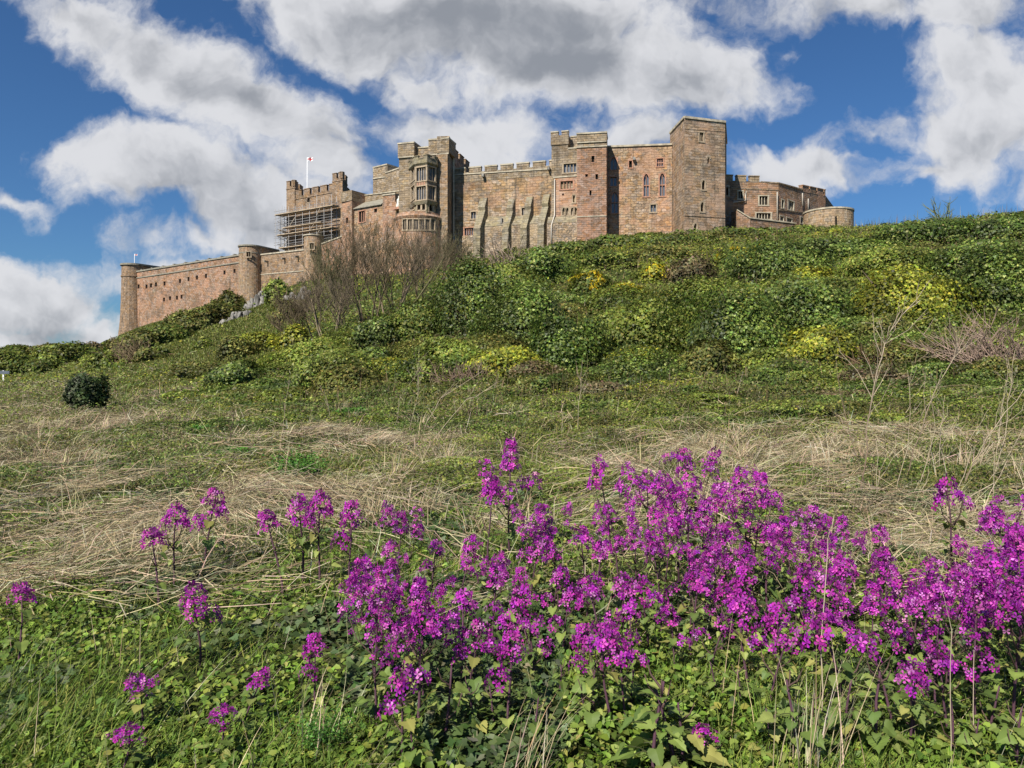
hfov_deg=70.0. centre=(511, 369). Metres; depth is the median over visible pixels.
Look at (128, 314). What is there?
round tower
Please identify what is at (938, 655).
honesty plant
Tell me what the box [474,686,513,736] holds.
honesty plant
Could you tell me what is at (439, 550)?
honesty plant
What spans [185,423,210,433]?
leafy weed
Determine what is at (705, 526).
honesty plant
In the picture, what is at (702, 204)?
window
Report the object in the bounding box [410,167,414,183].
window
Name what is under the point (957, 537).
honesty plant
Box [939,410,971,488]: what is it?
dead stalk
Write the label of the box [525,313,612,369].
shrub
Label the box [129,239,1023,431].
hillside scrub
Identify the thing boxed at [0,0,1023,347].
sky
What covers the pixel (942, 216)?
feathery shrub
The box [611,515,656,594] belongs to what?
honesty plant
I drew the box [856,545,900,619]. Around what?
honesty plant
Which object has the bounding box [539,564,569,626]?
honesty plant
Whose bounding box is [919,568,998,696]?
honesty plant
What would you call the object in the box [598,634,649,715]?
honesty plant
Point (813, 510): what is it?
honesty plant
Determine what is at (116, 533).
dead grass
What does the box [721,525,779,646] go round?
honesty plant
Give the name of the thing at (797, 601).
honesty plant
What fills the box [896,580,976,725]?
honesty plant
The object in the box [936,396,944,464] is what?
dead stalk
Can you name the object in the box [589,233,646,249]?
shrub
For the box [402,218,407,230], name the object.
window
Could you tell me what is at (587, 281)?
gorse bush
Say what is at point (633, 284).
gorse bush
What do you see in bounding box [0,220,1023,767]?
ground
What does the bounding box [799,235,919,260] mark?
shrub
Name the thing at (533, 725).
honesty plant
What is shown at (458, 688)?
honesty plant
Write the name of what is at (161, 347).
shrub
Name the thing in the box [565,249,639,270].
shrub
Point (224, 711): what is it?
honesty plant
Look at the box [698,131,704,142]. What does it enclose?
window
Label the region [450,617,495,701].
honesty plant
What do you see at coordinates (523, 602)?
honesty plant
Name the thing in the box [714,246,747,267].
gorse bush
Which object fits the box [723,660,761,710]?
honesty plant
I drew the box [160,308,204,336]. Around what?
shrub
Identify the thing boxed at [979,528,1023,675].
honesty plant
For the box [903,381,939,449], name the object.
dead stalk
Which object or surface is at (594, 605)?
honesty plant
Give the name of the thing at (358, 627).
honesty plant
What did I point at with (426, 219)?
window
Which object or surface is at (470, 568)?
honesty plant
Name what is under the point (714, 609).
honesty plant
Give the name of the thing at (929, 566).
honesty plant
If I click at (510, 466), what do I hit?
honesty plant
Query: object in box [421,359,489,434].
dead stalk
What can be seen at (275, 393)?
shrub
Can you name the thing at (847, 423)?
dead stalk
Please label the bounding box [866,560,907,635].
honesty plant
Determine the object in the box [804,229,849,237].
shrub
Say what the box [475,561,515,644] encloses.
honesty plant
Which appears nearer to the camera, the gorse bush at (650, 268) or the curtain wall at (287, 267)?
the gorse bush at (650, 268)
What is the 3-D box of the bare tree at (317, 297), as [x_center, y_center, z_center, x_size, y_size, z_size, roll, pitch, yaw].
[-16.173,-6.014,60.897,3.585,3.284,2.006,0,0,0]
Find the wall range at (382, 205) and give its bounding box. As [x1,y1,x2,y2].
[353,190,398,276]
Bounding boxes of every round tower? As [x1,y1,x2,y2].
[118,263,159,335]
[238,244,279,301]
[303,234,324,281]
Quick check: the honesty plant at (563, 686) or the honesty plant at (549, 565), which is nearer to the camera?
the honesty plant at (563, 686)
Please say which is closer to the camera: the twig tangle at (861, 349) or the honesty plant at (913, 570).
the honesty plant at (913, 570)
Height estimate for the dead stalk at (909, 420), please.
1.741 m
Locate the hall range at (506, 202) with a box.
[454,160,550,258]
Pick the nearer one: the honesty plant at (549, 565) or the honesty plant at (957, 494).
the honesty plant at (549, 565)
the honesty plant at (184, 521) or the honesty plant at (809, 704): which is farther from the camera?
the honesty plant at (184, 521)
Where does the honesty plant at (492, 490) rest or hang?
on the ground at (330, 660)
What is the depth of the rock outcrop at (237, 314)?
88.81 m
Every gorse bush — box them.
[564,269,615,302]
[611,280,648,294]
[638,256,670,283]
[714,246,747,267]
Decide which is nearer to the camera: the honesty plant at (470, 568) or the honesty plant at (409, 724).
the honesty plant at (409, 724)
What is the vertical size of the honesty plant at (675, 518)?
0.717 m
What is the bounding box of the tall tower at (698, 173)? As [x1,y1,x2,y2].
[669,116,726,234]
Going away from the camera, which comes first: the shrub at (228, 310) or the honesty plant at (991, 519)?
the honesty plant at (991, 519)
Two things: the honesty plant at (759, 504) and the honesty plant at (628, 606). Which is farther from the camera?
the honesty plant at (759, 504)
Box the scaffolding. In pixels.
[274,194,339,250]
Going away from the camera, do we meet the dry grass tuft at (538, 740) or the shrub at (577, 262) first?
the dry grass tuft at (538, 740)
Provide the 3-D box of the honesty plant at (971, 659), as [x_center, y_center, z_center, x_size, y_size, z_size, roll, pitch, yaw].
[1.999,1.248,3.228,0.327,0.799,0.356,0,0,44]
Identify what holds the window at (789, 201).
in the wing
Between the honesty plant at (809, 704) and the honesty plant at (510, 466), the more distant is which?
the honesty plant at (510, 466)
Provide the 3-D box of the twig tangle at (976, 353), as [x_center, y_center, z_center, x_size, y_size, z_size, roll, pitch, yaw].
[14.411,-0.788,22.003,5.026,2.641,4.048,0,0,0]
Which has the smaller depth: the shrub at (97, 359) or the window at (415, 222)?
the shrub at (97, 359)
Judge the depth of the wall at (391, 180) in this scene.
145.17 m
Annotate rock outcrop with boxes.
[219,310,251,323]
[243,291,263,309]
[283,286,310,299]
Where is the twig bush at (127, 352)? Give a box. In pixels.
[92,335,158,364]
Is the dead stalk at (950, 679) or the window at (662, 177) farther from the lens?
the window at (662, 177)
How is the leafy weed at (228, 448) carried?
on the ground at (330, 660)
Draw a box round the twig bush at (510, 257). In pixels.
[473,234,533,263]
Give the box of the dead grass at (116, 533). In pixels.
[0,309,1023,630]
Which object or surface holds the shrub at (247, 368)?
on the ground at (330, 660)
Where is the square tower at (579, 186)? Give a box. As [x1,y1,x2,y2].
[547,130,607,245]
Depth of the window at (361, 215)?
140.78 m
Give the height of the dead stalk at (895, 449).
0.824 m
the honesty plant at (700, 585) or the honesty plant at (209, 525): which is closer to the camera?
the honesty plant at (700, 585)
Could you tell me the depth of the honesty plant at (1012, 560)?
3.42 m
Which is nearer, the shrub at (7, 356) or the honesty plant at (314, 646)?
the honesty plant at (314, 646)
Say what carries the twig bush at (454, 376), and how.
on the ground at (330, 660)
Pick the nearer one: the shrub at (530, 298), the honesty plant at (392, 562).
the honesty plant at (392, 562)
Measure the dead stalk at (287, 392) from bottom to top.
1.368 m
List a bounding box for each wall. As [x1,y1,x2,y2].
[136,254,238,326]
[260,249,303,290]
[321,236,341,278]
[385,167,398,191]
[731,209,796,228]
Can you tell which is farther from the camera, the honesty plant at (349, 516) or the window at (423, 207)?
the window at (423, 207)
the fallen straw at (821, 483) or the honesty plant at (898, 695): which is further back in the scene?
the fallen straw at (821, 483)
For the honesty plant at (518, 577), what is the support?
on the ground at (330, 660)
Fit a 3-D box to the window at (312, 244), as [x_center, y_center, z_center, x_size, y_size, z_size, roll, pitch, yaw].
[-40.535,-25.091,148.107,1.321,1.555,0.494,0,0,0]
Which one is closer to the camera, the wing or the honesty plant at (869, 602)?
the honesty plant at (869, 602)
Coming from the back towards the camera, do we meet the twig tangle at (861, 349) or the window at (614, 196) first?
the window at (614, 196)
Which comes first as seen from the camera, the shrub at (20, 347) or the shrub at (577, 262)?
the shrub at (577, 262)
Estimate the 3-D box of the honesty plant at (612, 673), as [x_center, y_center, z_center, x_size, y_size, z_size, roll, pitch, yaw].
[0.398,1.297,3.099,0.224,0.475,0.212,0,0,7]
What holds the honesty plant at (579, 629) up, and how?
on the ground at (330, 660)
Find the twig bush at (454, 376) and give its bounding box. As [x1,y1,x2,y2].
[415,350,507,382]
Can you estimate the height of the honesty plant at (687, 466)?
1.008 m
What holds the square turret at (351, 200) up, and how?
on the ground at (330, 660)
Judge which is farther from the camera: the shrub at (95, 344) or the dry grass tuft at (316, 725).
the shrub at (95, 344)
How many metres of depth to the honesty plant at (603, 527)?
4.99 m
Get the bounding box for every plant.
[1,581,49,670]
[106,721,149,767]
[117,671,160,722]
[135,526,176,606]
[155,500,194,590]
[168,580,223,665]
[183,487,228,569]
[194,703,243,756]
[234,666,270,734]
[257,509,290,593]
[285,492,320,584]
[297,628,338,721]
[301,487,340,586]
[330,498,376,594]
[337,574,404,731]
[338,558,394,694]
[348,553,397,638]
[362,553,408,672]
[371,660,431,767]
[372,537,398,596]
[374,500,424,608]
[380,573,459,716]
[386,714,437,767]
[388,600,444,727]
[390,573,447,694]
[418,539,445,601]
[418,666,483,763]
[442,588,480,682]
[445,557,475,612]
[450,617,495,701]
[453,676,494,733]
[460,531,489,597]
[467,472,508,576]
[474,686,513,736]
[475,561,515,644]
[478,433,542,559]
[482,550,513,610]
[483,629,542,740]
[486,613,514,684]
[492,678,536,720]
[507,578,549,670]
[508,566,540,619]
[509,500,555,595]
[514,615,554,680]
[515,696,560,744]
[516,535,553,601]
[530,501,576,598]
[538,659,575,711]
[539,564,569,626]
[540,539,569,608]
[547,582,582,657]
[566,522,601,586]
[566,655,627,732]
[567,621,607,700]
[567,691,605,728]
[574,574,601,627]
[575,582,623,664]
[580,618,620,689]
[581,617,632,729]
[585,538,615,613]
[587,453,630,561]
[590,500,635,592]
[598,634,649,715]
[607,655,688,767]
[608,571,638,636]
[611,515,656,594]
[611,667,648,715]
[617,601,647,682]
[621,461,674,584]
[625,574,669,655]
[630,674,729,767]
[633,520,677,637]
[638,508,692,610]
[647,474,702,588]
[653,603,691,674]
[659,446,721,578]
[663,702,707,767]
[665,489,729,619]
[665,563,720,660]
[667,540,721,639]
[688,476,740,587]
[688,541,734,640]
[690,613,735,675]
[690,722,736,767]
[695,662,733,698]
[703,520,746,611]
[703,581,739,663]
[716,464,783,599]
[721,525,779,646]
[721,585,775,687]
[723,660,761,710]
[724,464,782,589]
[729,563,764,656]
[746,619,805,700]
[747,708,786,756]
[749,519,789,604]
[755,668,838,764]
[758,598,801,698]
[766,530,810,627]
[768,515,808,594]
[773,502,833,627]
[782,564,830,653]
[785,574,851,666]
[795,687,832,734]
[800,595,843,681]
[802,605,881,710]
[812,532,853,625]
[817,677,867,711]
[820,513,866,609]
[821,680,876,766]
[823,552,873,643]
[834,575,913,709]
[846,657,910,765]
[855,649,936,735]
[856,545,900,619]
[861,523,899,588]
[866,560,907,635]
[881,574,935,662]
[885,584,939,697]
[889,656,936,739]
[889,683,952,761]
[891,591,956,627]
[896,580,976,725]
[905,570,948,648]
[906,566,931,590]
[913,554,947,588]
[914,640,979,737]
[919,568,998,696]
[924,564,1010,730]
[928,697,968,758]
[931,473,976,579]
[940,560,974,626]
[943,569,1020,699]
[946,533,970,575]
[952,713,1005,767]
[957,546,982,584]
[960,552,1023,682]
[963,686,1021,747]
[968,545,1023,708]
[971,526,1023,734]
[975,494,1023,612]
[977,519,1023,657]
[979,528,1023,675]
[980,505,1023,582]
[988,700,1023,767]
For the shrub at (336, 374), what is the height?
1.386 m
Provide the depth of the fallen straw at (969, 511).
7.32 m
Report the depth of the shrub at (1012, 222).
54.62 m
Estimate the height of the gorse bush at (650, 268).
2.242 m
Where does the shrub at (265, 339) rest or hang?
on the ground at (330, 660)
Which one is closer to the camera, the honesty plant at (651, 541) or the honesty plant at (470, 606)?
the honesty plant at (470, 606)
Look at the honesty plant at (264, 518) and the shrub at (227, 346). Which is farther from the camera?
the shrub at (227, 346)
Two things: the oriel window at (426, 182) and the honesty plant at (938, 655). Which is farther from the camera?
the oriel window at (426, 182)
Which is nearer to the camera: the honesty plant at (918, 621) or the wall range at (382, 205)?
the honesty plant at (918, 621)
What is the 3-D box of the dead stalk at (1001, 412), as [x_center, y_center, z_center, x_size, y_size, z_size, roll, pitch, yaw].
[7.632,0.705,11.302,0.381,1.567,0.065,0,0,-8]
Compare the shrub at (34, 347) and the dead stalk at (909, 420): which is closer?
the dead stalk at (909, 420)
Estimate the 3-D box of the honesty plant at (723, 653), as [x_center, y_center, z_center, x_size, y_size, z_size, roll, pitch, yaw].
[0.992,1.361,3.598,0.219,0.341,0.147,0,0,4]
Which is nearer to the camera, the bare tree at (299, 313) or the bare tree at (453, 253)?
the bare tree at (299, 313)
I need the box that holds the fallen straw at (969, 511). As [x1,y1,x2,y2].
[915,493,1019,537]
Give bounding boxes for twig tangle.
[836,331,914,369]
[900,303,1023,364]
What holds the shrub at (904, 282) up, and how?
on the ground at (330, 660)
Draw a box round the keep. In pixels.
[286,171,349,250]
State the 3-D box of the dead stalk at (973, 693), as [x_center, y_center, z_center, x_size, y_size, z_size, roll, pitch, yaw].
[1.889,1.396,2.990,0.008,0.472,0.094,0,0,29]
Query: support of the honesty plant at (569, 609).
on the ground at (330, 660)
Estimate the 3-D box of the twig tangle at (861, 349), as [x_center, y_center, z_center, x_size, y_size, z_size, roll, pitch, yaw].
[11.761,-0.477,23.585,3.052,1.552,2.350,0,0,-10]
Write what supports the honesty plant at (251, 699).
on the ground at (330, 660)
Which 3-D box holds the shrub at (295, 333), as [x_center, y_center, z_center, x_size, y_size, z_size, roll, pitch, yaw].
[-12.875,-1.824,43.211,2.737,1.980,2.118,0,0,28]
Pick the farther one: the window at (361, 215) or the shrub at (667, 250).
the window at (361, 215)
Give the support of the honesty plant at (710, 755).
on the ground at (330, 660)
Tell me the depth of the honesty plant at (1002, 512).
4.95 m
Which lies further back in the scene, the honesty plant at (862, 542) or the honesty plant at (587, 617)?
the honesty plant at (862, 542)
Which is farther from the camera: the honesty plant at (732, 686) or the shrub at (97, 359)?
the shrub at (97, 359)
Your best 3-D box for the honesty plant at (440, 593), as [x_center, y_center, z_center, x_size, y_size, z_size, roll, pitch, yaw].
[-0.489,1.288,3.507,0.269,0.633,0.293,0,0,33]
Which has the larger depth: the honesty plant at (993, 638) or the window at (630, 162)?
the window at (630, 162)
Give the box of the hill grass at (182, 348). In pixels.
[0,236,1023,501]
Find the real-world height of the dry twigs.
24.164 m
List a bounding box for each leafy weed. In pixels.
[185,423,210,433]
[215,443,258,461]
[262,442,340,476]
[273,695,368,757]
[330,404,366,416]
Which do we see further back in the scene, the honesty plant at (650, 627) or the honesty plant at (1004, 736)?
the honesty plant at (650, 627)
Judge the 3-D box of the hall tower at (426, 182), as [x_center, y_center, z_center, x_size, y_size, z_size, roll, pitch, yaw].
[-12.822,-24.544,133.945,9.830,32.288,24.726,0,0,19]
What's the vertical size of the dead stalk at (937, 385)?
2.230 m
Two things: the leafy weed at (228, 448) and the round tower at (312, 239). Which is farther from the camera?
the round tower at (312, 239)
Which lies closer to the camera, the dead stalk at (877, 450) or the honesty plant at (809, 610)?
the honesty plant at (809, 610)
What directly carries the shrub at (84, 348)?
on the ground at (330, 660)
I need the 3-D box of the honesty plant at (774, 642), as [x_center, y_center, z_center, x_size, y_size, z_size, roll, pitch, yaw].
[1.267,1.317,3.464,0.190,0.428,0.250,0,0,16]
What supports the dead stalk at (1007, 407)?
on the ground at (330, 660)
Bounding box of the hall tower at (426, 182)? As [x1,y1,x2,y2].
[394,136,469,274]
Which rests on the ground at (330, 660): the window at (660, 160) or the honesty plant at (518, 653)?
the honesty plant at (518, 653)
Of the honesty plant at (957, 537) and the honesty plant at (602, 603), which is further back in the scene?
the honesty plant at (957, 537)
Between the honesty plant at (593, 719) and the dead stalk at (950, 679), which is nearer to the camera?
the dead stalk at (950, 679)
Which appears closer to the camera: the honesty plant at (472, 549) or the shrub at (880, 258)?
the honesty plant at (472, 549)
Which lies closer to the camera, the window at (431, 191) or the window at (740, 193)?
the window at (431, 191)
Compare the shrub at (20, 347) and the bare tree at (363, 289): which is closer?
the bare tree at (363, 289)
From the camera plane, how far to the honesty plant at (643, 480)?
5.30 m
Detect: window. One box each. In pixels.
[245,251,251,257]
[308,242,314,249]
[317,214,322,221]
[358,209,365,223]
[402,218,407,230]
[406,218,412,230]
[410,164,436,204]
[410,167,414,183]
[410,184,414,202]
[412,218,419,230]
[415,165,426,182]
[415,184,426,201]
[419,218,425,230]
[421,204,425,210]
[424,218,430,230]
[427,165,436,182]
[427,184,436,201]
[428,204,433,212]
[430,218,435,230]
[463,227,473,235]
[470,211,476,219]
[520,207,524,215]
[559,179,574,190]
[561,206,566,215]
[562,162,576,173]
[609,156,617,170]
[609,176,617,186]
[610,191,618,213]
[628,160,632,168]
[642,173,649,197]
[649,203,657,212]
[656,157,664,167]
[658,172,665,196]
[693,222,697,233]
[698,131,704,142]
[699,201,705,212]
[701,179,706,190]
[726,185,729,196]
[737,190,743,199]
[755,212,772,219]
[758,195,769,205]
[779,215,784,220]
[781,198,784,209]
[788,199,794,210]
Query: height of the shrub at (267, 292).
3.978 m
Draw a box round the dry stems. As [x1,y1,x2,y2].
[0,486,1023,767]
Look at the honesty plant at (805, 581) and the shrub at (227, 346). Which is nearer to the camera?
the honesty plant at (805, 581)
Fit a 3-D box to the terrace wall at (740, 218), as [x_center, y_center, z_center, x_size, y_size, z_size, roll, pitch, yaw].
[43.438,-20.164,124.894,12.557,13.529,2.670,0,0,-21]
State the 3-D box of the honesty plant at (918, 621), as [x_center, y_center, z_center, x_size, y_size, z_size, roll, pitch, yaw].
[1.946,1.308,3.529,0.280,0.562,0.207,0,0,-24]
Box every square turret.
[341,190,364,275]
[372,164,397,192]
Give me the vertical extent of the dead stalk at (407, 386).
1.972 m
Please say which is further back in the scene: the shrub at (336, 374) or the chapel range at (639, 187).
the chapel range at (639, 187)
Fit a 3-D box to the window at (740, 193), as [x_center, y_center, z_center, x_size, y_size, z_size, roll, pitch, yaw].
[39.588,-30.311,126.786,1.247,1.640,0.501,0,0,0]
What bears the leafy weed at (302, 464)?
on the ground at (330, 660)
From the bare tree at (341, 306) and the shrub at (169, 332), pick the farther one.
the shrub at (169, 332)
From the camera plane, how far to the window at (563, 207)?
121.75 m
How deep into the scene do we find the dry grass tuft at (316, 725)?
3.04 m
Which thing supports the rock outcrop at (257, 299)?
on the ground at (330, 660)
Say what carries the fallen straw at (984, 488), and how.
on the ground at (330, 660)
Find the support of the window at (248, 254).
in the round tower at (249, 277)
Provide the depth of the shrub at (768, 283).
35.63 m
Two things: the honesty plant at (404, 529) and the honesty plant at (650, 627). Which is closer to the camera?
the honesty plant at (650, 627)
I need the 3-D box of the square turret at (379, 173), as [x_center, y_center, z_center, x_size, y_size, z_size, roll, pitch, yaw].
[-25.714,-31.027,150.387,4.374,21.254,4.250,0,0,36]
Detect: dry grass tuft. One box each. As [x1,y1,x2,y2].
[296,663,359,761]
[503,673,590,767]
[773,639,894,767]
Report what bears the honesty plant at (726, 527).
on the ground at (330, 660)
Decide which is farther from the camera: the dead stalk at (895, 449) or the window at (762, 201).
the window at (762, 201)
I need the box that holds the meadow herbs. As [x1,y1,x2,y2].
[0,441,1023,767]
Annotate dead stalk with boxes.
[223,407,236,445]
[282,376,297,423]
[394,352,422,427]
[407,355,424,433]
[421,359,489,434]
[434,375,499,439]
[569,360,587,428]
[820,516,833,709]
[826,425,838,488]
[832,363,866,492]
[836,279,930,492]
[876,401,921,492]
[877,427,901,479]
[897,360,927,484]
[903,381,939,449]
[906,326,980,476]
[918,424,966,462]
[919,377,951,483]
[921,438,961,489]
[933,405,952,458]
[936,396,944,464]
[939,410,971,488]
[940,586,951,760]
[964,387,1023,482]
[973,662,973,724]
[986,427,994,497]
[995,348,1020,470]
[996,365,1017,457]
[997,358,1012,434]
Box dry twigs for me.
[275,205,1023,414]
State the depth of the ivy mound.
28.83 m
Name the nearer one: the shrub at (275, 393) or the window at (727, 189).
the shrub at (275, 393)
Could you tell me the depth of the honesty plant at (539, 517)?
4.78 m
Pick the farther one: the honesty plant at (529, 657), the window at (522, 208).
the window at (522, 208)
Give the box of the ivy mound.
[60,372,113,411]
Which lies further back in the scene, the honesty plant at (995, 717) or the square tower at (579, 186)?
the square tower at (579, 186)
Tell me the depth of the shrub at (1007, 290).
28.04 m
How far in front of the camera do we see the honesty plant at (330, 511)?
5.33 m
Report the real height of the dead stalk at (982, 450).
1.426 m
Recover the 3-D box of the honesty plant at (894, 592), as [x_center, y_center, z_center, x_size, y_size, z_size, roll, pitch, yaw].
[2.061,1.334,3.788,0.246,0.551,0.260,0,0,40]
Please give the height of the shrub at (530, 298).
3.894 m
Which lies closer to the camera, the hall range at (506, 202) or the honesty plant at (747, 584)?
the honesty plant at (747, 584)
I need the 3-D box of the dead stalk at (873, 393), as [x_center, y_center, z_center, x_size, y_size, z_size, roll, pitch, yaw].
[4.494,0.222,8.741,1.045,2.718,0.621,0,0,0]
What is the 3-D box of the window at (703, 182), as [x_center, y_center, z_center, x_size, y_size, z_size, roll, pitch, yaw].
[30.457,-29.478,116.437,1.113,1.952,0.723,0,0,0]
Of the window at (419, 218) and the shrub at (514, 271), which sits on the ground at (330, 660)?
the shrub at (514, 271)
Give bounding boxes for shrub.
[0,344,32,355]
[0,347,34,375]
[6,357,65,377]
[23,342,60,353]
[29,341,81,364]
[66,340,108,358]
[78,350,118,373]
[84,341,103,354]
[101,337,122,351]
[119,328,165,351]
[131,346,168,362]
[144,322,196,343]
[152,342,173,357]
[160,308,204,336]
[183,302,227,330]
[193,336,212,349]
[201,297,249,318]
[203,357,279,384]
[212,334,269,360]
[217,288,246,306]
[238,331,278,349]
[251,386,308,404]
[255,335,353,368]
[261,277,291,304]
[270,299,310,322]
[272,323,311,351]
[308,362,388,393]
[351,312,409,350]
[384,295,453,342]
[404,336,494,368]
[424,248,519,339]
[461,274,572,345]
[462,343,554,380]
[479,259,559,294]
[498,246,542,260]
[507,245,582,284]
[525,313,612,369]
[531,249,585,272]
[542,241,601,255]
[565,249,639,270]
[579,297,657,340]
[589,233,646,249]
[591,296,705,354]
[626,241,700,263]
[629,232,669,240]
[638,273,742,322]
[643,277,805,365]
[647,233,717,245]
[663,252,719,284]
[671,337,747,375]
[700,231,744,242]
[719,235,845,282]
[729,227,783,239]
[734,265,817,317]
[742,272,879,334]
[778,323,860,365]
[779,224,820,235]
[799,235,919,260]
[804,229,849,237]
[826,243,945,282]
[849,258,993,327]
[865,215,993,246]
[913,196,961,221]
[914,236,1023,280]
[933,235,1023,319]
[968,211,1023,241]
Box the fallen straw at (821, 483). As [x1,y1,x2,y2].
[779,464,875,500]
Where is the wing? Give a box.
[726,174,833,231]
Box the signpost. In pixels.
[0,370,9,380]
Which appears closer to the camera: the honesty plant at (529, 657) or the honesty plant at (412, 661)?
the honesty plant at (412, 661)
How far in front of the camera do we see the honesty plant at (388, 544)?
4.87 m
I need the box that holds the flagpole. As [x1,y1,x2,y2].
[307,157,312,187]
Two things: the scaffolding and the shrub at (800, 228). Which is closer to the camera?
the shrub at (800, 228)
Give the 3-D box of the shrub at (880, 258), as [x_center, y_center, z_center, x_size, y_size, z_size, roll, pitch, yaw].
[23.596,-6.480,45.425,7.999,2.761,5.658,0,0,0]
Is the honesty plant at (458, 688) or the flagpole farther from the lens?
the flagpole
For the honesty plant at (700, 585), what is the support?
on the ground at (330, 660)
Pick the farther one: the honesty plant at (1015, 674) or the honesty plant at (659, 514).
the honesty plant at (659, 514)
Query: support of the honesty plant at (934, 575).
on the ground at (330, 660)
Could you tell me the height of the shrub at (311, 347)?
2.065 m
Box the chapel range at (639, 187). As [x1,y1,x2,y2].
[607,143,671,235]
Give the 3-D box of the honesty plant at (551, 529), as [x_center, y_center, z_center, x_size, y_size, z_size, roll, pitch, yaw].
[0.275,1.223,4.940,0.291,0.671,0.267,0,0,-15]
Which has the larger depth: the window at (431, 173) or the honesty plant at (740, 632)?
the window at (431, 173)
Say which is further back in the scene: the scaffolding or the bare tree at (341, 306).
the scaffolding
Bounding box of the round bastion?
[803,206,853,227]
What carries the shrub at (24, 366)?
on the ground at (330, 660)
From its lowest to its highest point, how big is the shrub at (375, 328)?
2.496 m
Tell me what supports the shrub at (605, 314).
on the ground at (330, 660)
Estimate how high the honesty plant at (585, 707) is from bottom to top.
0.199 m
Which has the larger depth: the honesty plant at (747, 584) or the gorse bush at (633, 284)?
the gorse bush at (633, 284)
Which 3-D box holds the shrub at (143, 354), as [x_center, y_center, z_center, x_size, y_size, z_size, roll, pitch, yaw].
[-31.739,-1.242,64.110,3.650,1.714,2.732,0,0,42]
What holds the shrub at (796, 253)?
on the ground at (330, 660)
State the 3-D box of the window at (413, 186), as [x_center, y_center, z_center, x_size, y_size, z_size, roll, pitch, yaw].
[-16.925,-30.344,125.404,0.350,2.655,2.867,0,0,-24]
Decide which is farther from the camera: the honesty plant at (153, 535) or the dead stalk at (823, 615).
the honesty plant at (153, 535)
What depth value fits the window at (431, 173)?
123.88 m
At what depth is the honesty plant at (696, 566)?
4.21 m
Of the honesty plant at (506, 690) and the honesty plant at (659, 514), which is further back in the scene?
the honesty plant at (659, 514)
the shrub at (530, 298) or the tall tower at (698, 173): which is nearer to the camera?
the shrub at (530, 298)
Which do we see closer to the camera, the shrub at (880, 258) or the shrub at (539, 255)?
the shrub at (880, 258)
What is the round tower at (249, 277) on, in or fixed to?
on the ground at (330, 660)
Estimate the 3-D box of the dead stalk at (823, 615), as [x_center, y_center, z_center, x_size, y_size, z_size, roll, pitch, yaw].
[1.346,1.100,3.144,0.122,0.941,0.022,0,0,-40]
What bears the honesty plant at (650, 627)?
on the ground at (330, 660)
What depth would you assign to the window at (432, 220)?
123.76 m
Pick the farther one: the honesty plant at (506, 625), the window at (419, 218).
the window at (419, 218)
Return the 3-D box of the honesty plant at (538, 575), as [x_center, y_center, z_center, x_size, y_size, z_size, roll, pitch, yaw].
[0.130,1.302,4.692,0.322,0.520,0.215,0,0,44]
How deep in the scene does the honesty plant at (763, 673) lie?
3.23 m
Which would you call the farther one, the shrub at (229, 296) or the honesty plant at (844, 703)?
the shrub at (229, 296)
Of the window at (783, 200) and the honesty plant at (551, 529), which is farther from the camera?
the window at (783, 200)
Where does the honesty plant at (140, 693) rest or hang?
on the ground at (330, 660)
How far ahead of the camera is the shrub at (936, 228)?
56.30 m
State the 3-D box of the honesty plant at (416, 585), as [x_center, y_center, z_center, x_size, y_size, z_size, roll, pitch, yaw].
[-0.415,1.228,3.255,0.345,0.665,0.325,0,0,7]
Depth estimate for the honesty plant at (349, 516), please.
5.24 m
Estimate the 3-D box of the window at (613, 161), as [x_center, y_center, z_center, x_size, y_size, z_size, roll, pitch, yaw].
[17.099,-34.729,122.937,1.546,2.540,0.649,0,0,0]
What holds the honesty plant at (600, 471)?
on the ground at (330, 660)
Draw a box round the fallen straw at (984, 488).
[954,471,1020,506]
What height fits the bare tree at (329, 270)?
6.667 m
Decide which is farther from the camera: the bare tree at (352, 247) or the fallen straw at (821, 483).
the bare tree at (352, 247)
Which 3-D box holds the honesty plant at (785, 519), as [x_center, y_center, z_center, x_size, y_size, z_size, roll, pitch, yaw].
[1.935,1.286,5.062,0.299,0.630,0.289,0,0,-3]
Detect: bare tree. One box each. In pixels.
[266,285,312,337]
[291,263,356,336]
[297,234,359,329]
[300,279,337,312]
[310,213,405,321]
[311,252,378,301]
[336,211,451,315]
[357,213,472,311]
[385,217,473,300]
[433,225,480,282]
[454,245,477,266]
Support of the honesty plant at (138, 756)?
on the ground at (330, 660)
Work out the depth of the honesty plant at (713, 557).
4.33 m
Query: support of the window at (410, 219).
in the hall tower at (426, 182)
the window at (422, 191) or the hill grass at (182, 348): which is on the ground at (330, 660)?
the hill grass at (182, 348)
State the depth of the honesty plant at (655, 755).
2.76 m
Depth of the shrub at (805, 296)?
29.06 m
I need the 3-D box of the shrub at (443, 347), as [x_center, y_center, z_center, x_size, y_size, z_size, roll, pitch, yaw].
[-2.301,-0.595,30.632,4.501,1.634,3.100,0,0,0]
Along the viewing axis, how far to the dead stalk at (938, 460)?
8.94 m
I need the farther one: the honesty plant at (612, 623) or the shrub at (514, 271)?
the shrub at (514, 271)
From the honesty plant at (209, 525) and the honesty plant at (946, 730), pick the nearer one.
the honesty plant at (946, 730)

